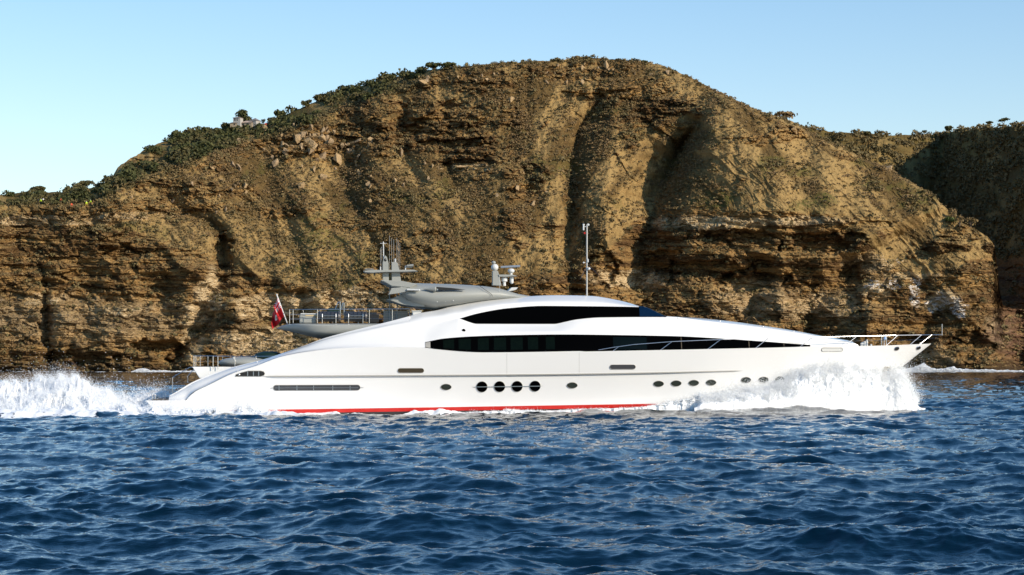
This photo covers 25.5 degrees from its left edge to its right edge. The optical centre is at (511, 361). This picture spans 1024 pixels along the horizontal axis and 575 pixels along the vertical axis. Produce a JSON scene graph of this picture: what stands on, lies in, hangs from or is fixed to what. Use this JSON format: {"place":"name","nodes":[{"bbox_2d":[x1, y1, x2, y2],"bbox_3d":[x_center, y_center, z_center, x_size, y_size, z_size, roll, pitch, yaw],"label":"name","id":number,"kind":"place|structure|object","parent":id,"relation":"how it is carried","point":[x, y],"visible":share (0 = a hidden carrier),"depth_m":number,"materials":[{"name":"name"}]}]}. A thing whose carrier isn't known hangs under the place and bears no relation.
{"place":"outdoors","nodes":[
{"label":"outdoors","id":0,"kind":"place"},
{"bbox_2d":[0,371,1023,574],"bbox_3d":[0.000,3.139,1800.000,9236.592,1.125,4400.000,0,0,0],"label":"sea","id":1,"kind":"structure","parent":0,"point":[935,486],"depth_m":55.39,"materials":[{"name":"liquid"}]},
{"bbox_2d":[0,376,115,409],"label":"stern spray","id":2,"kind":"object","parent":1,"relation":"on","point":[61,406],"visible":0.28,"depth_m":136.04,"materials":[{"name":"white liquid"}]},
{"bbox_2d":[0,352,130,411],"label":"stern spray drops","id":3,"kind":"object","parent":1,"relation":"on","point":[98,395],"visible":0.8,"depth_m":136.66,"materials":[{"name":"white liquid"}]},
{"bbox_2d":[96,352,184,404],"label":"stern spray drops","id":4,"kind":"object","parent":1,"relation":"on","point":[167,393],"visible":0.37,"depth_m":145.43,"materials":[{"name":"white liquid"}]},
{"bbox_2d":[119,392,166,405],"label":"stern spray","id":5,"kind":"object","parent":1,"relation":"on","point":[157,396],"visible":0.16,"depth_m":145.10,"materials":[{"name":"white liquid"}]},
{"bbox_2d":[131,368,194,371],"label":"surf","id":6,"kind":"structure","parent":1,"relation":"on","point":[142,369],"depth_m":661.62,"materials":[{"name":"white liquid"}]},
{"bbox_2d":[80,373,280,414],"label":"stern spray drops","id":7,"kind":"object","parent":1,"relation":"on","point":[220,409],"visible":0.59,"depth_m":135.81,"materials":[{"name":"white liquid"}]},
{"bbox_2d":[115,403,266,414],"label":"stern spray","id":8,"kind":"object","parent":1,"relation":"on","point":[153,411],"visible":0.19,"depth_m":135.16,"materials":[{"name":"white liquid"}]},
{"bbox_2d":[146,224,941,414],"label":"motor yacht","id":9,"kind":"object","parent":1,"relation":"on","point":[462,348],"visible":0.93,"depth_m":139.71,"materials":[{"name":"white"}]},
{"bbox_2d":[272,294,287,329],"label":"ensign flag","id":10,"kind":"object","parent":9,"relation":"attached to","point":[278,315],"visible":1,"depth_m":142.57,"materials":[{"name":"red fabric"}]},
{"bbox_2d":[450,389,725,412],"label":"side spray drops","id":11,"kind":"object","parent":9,"relation":"attached to","point":[669,402],"visible":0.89,"depth_m":139.76,"materials":[{"name":"white liquid"}]},
{"bbox_2d":[694,342,938,410],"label":"bow spray drops","id":12,"kind":"object","parent":9,"relation":"attached to","point":[774,388],"visible":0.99,"depth_m":141.44,"materials":[{"name":"white liquid"}]},
{"bbox_2d":[468,395,723,413],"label":"side spray","id":13,"kind":"object","parent":1,"relation":"on","point":[691,406],"visible":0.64,"depth_m":139.50,"materials":[{"name":"white liquid"}]},
{"bbox_2d":[694,366,924,410],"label":"bow spray","id":14,"kind":"object","parent":1,"relation":"on","point":[814,399],"visible":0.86,"depth_m":141.09,"materials":[{"name":"white liquid"}]},
{"bbox_2d":[903,363,1023,371],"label":"surf","id":15,"kind":"structure","parent":1,"relation":"on","point":[928,369],"depth_m":661.65,"materials":[{"name":"white liquid"}]},
{"bbox_2d":[0,57,1023,371],"bbox_3d":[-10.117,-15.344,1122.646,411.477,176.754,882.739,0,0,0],"label":"hill","id":16,"kind":"structure","parent":0,"point":[88,253],"depth_m":712.77,"materials":[{"name":"brown stone"}]},
{"bbox_2d":[30,186,45,190],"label":"tree","id":17,"kind":"object","parent":16,"relation":"on","point":[40,187],"visible":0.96,"depth_m":734.13,"materials":[{"name":"green plant"}]},
{"bbox_2d":[80,180,94,186],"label":"tree","id":18,"kind":"object","parent":16,"relation":"on","point":[86,183],"visible":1,"depth_m":737.31,"materials":[{"name":"green plant"}]},
{"bbox_2d":[0,66,425,205],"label":"bushes","id":19,"kind":"object","parent":16,"relation":"on","point":[184,147],"visible":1,"depth_m":756.72,"materials":[{"name":"green plant"}]},
{"bbox_2d":[233,117,242,127],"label":"house","id":20,"kind":"structure","parent":16,"relation":"on","point":[238,120],"depth_m":769.38,"materials":[{"name":"white paint"}]},
{"bbox_2d":[235,109,247,117],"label":"tree","id":21,"kind":"object","parent":16,"relation":"on","point":[242,113],"visible":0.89,"depth_m":778.72,"materials":[{"name":"green plant"}]},
{"bbox_2d":[242,121,252,128],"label":"house","id":22,"kind":"structure","parent":16,"relation":"on","point":[250,123],"depth_m":769.66,"materials":[{"name":"beige paint"}]},
{"bbox_2d":[243,116,251,121],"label":"tree","id":23,"kind":"object","parent":16,"relation":"on","point":[247,118],"visible":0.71,"depth_m":778.33,"materials":[{"name":"green plant"}]},
{"bbox_2d":[249,118,260,128],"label":"house","id":24,"kind":"structure","parent":16,"relation":"on","point":[255,121],"depth_m":769.63,"materials":[{"name":"grey paint"}]},
{"bbox_2d":[272,159,278,168],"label":"boulder","id":25,"kind":"object","parent":16,"relation":"on","point":[275,162],"visible":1,"depth_m":745.67,"materials":[{"name":"beige stone"}]},
{"bbox_2d":[273,109,287,115],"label":"tree","id":26,"kind":"object","parent":16,"relation":"on","point":[277,112],"visible":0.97,"depth_m":782.02,"materials":[{"name":"green plant"}]},
{"bbox_2d":[295,134,300,143],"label":"boulder","id":27,"kind":"object","parent":16,"relation":"on","point":[297,139],"visible":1,"depth_m":751.39,"materials":[{"name":"beige stone"}]},
{"bbox_2d":[298,182,304,187],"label":"boulder","id":28,"kind":"object","parent":16,"relation":"on","point":[302,184],"visible":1,"depth_m":734.03,"materials":[{"name":"beige stone"}]},
{"bbox_2d":[301,99,311,106],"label":"tree","id":29,"kind":"object","parent":16,"relation":"on","point":[306,103],"visible":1,"depth_m":784.83,"materials":[{"name":"green plant"}]},
{"bbox_2d":[309,140,314,146],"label":"boulder","id":30,"kind":"object","parent":16,"relation":"on","point":[311,143],"visible":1,"depth_m":747.71,"materials":[{"name":"beige stone"}]},
{"bbox_2d":[312,94,321,101],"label":"tree","id":31,"kind":"object","parent":16,"relation":"on","point":[316,97],"visible":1,"depth_m":787.87,"materials":[{"name":"green plant"}]},
{"bbox_2d":[319,134,324,141],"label":"boulder","id":32,"kind":"object","parent":16,"relation":"on","point":[321,137],"visible":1,"depth_m":752.34,"materials":[{"name":"beige stone"}]},
{"bbox_2d":[319,152,325,158],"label":"boulder","id":33,"kind":"object","parent":16,"relation":"on","point":[322,155],"visible":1,"depth_m":748.26,"materials":[{"name":"beige stone"}]},
{"bbox_2d":[320,174,326,179],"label":"boulder","id":34,"kind":"object","parent":16,"relation":"on","point":[323,176],"visible":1,"depth_m":741.13,"materials":[{"name":"beige stone"}]},
{"bbox_2d":[333,153,341,164],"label":"boulder","id":35,"kind":"object","parent":16,"relation":"on","point":[337,158],"visible":1,"depth_m":748.75,"materials":[{"name":"beige stone"}]},
{"bbox_2d":[418,79,427,83],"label":"boulder","id":36,"kind":"object","parent":16,"relation":"on","point":[422,81],"visible":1,"depth_m":761.27,"materials":[{"name":"beige stone"}]},
{"bbox_2d":[425,62,441,69],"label":"tree","id":37,"kind":"object","parent":16,"relation":"on","point":[432,65],"visible":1,"depth_m":767.97,"materials":[{"name":"green plant"}]},
{"bbox_2d":[441,61,455,66],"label":"tree","id":38,"kind":"object","parent":16,"relation":"on","point":[447,64],"visible":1,"depth_m":764.58,"materials":[{"name":"green plant"}]},
{"bbox_2d":[66,54,853,210],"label":"bushes","id":39,"kind":"object","parent":16,"relation":"on","point":[267,136],"visible":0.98,"depth_m":759.00,"materials":[{"name":"green plant"}]},
{"bbox_2d":[0,55,1023,371],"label":"scrub","id":40,"kind":"object","parent":16,"relation":"on","point":[522,207],"visible":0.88,"depth_m":723.61,"materials":[{"name":"green plant"}]},
{"bbox_2d":[782,110,797,118],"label":"tree","id":41,"kind":"object","parent":16,"relation":"on","point":[787,114],"visible":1,"depth_m":741.92,"materials":[{"name":"green plant"}]},
{"bbox_2d":[876,165,886,171],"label":"tree","id":42,"kind":"object","parent":16,"relation":"on","point":[881,168],"visible":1,"depth_m":728.43,"materials":[{"name":"green plant"}]},
{"bbox_2d":[944,216,956,221],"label":"tree","id":43,"kind":"object","parent":16,"relation":"on","point":[950,219],"visible":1,"depth_m":716.70,"materials":[{"name":"green plant"}]},
{"bbox_2d":[948,208,956,216],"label":"tree","id":44,"kind":"object","parent":16,"relation":"on","point":[952,211],"visible":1,"depth_m":719.34,"materials":[{"name":"green plant"}]},
{"bbox_2d":[955,215,964,225],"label":"tree","id":45,"kind":"object","parent":16,"relation":"on","point":[958,218],"visible":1,"depth_m":713.66,"materials":[{"name":"green plant"}]},
{"bbox_2d":[965,216,977,227],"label":"tree","id":46,"kind":"object","parent":16,"relation":"on","point":[970,219],"visible":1,"depth_m":718.14,"materials":[{"name":"green plant"}]},
{"bbox_2d":[0,0,1023,194],"label":"sky","id":47,"kind":"structure","parent":0,"point":[86,85],"materials":[{"name":"blue"}]},
{"bbox_2d":[804,125,1023,308],"bbox_3d":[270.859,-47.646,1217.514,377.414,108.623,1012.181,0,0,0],"label":"hill","id":48,"kind":"structure","parent":0,"point":[1016,300],"depth_m":889.62,"materials":[{"name":"brown stone"}]},
{"bbox_2d":[860,131,870,134],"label":"tree","id":49,"kind":"object","parent":48,"relation":"on","point":[866,132],"visible":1,"depth_m":973.14,"materials":[{"name":"green plant"}]},
{"bbox_2d":[804,120,1023,306],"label":"bushes","id":50,"kind":"object","parent":48,"relation":"on","point":[964,185],"visible":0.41,"depth_m":903.84,"materials":[{"name":"green plant"}]},
{"bbox_2d":[944,125,953,130],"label":"tree","id":51,"kind":"object","parent":48,"relation":"on","point":[949,128],"visible":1,"depth_m":993.13,"materials":[{"name":"green plant"}]},
{"bbox_2d":[997,117,1009,125],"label":"tree","id":52,"kind":"object","parent":48,"relation":"on","point":[1003,119],"visible":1,"depth_m":872.53,"materials":[{"name":"green plant"}]}
]}

